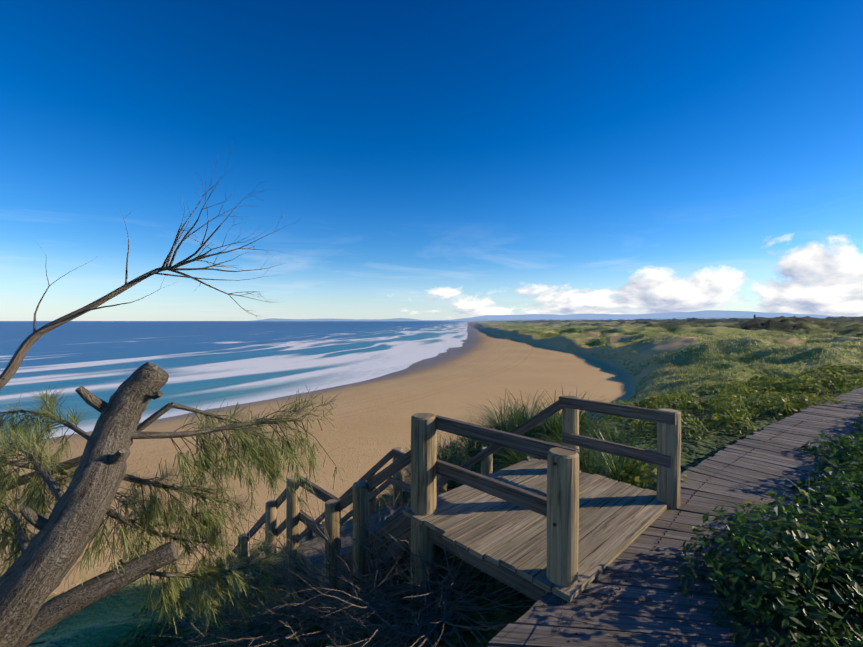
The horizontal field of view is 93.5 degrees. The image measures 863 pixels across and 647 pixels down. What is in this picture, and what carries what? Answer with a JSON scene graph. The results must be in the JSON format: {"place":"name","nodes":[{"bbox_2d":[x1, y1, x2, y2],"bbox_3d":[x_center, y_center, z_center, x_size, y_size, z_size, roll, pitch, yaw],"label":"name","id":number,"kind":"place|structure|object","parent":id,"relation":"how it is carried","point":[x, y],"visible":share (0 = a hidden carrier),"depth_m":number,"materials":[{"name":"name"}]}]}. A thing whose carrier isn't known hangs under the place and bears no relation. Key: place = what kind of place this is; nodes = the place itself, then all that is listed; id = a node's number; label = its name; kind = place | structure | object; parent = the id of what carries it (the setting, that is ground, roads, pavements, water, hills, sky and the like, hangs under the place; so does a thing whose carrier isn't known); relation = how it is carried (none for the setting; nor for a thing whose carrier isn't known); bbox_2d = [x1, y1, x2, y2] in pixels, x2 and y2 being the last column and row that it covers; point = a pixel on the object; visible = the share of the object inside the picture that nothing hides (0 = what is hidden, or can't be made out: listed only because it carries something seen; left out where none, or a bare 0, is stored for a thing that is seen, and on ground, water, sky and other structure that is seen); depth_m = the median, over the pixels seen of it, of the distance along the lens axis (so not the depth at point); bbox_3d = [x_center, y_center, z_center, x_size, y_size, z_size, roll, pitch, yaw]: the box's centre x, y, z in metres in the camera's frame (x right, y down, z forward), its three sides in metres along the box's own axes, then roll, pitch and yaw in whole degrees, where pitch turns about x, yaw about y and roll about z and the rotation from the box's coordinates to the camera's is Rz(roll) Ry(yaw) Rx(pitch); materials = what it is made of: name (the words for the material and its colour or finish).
{"place":"outdoors","nodes":[
{"label":"outdoors","id":0,"kind":"place"},
{"bbox_2d":[0,321,467,442],"bbox_3d":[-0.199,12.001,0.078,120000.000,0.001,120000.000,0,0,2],"label":"sea","id":1,"kind":"structure","parent":0,"point":[216,363],"depth_m":137.12,"materials":[{"name":"liquid"}]},
{"bbox_2d":[253,318,486,320],"bbox_3d":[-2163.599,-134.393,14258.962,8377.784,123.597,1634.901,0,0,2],"label":"distant coast hills","id":2,"kind":"structure","parent":0,"point":[393,319],"depth_m":14808.25,"materials":[{"name":"blue"}]},
{"bbox_2d":[0,316,862,646],"bbox_3d":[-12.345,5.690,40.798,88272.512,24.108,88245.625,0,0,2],"label":"terrain","id":3,"kind":"structure","parent":0,"point":[366,426],"depth_m":41.25,"materials":[{"name":"beige sand"}]},
{"bbox_2d":[0,362,352,646],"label":"casuarina tree","id":4,"kind":"object","parent":3,"relation":"on","point":[33,575],"depth_m":2.82,"materials":[{"name":"green plant"}]},
{"bbox_2d":[0,141,302,388],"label":"dead branch","id":5,"kind":"object","parent":4,"relation":"attached to","point":[14,363],"visible":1,"depth_m":3.16,"materials":[{"name":"brown wood"}]},
{"bbox_2d":[28,445,640,646],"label":"dead brush twigs","id":6,"kind":"object","parent":3,"relation":"on","point":[371,616],"visible":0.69,"depth_m":3.52,"materials":[{"name":"brown wood"}]},
{"bbox_2d":[216,396,680,631],"bbox_3d":[-1.177,3.697,6.280,2.204,5.722,8.335,0,0,-43],"label":"landing and stairs","id":7,"kind":"object","parent":3,"relation":"on","point":[572,516],"visible":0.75,"depth_m":3.73,"materials":[{"name":"brown wood"}]},
{"bbox_2d":[108,364,862,646],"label":"shrubs","id":8,"kind":"object","parent":3,"relation":"on","point":[776,397],"visible":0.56,"depth_m":8.97,"materials":[{"name":"green plant"}]},
{"bbox_2d":[126,372,862,646],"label":"dark broadleaf plants","id":9,"kind":"object","parent":3,"relation":"on","point":[787,545],"visible":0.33,"depth_m":2.63,"materials":[{"name":"green plant"}]},
{"bbox_2d":[279,384,862,643],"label":"grass and lomandra blades","id":10,"kind":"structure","parent":3,"relation":"on","point":[547,428],"depth_m":7.02,"materials":[{"name":"green plant"}]},
{"bbox_2d":[488,387,862,646],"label":"boardwalk","id":11,"kind":"structure","parent":3,"relation":"on","point":[649,603],"depth_m":2.97,"materials":[{"name":"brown wood"}]},
{"bbox_2d":[566,331,862,416],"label":"dune grass tufts","id":12,"kind":"object","parent":3,"relation":"on","point":[656,382],"visible":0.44,"depth_m":53.45,"materials":[{"name":"green plant"}]},
{"bbox_2d":[0,0,862,320],"label":"sky","id":13,"kind":"structure","parent":0,"point":[437,159],"materials":[{"name":"blue"}]},
{"bbox_2d":[476,316,821,320],"bbox_3d":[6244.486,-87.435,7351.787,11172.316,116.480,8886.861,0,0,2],"label":"distant hills","id":14,"kind":"structure","parent":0,"point":[650,318],"depth_m":10507.68,"materials":[{"name":"blue"}]},
{"bbox_2d":[453,310,851,319],"bbox_3d":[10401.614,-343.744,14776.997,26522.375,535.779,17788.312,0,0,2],"label":"distant hills","id":15,"kind":"structure","parent":0,"point":[716,313],"depth_m":21069.27,"materials":[{"name":"blue"}]}
]}

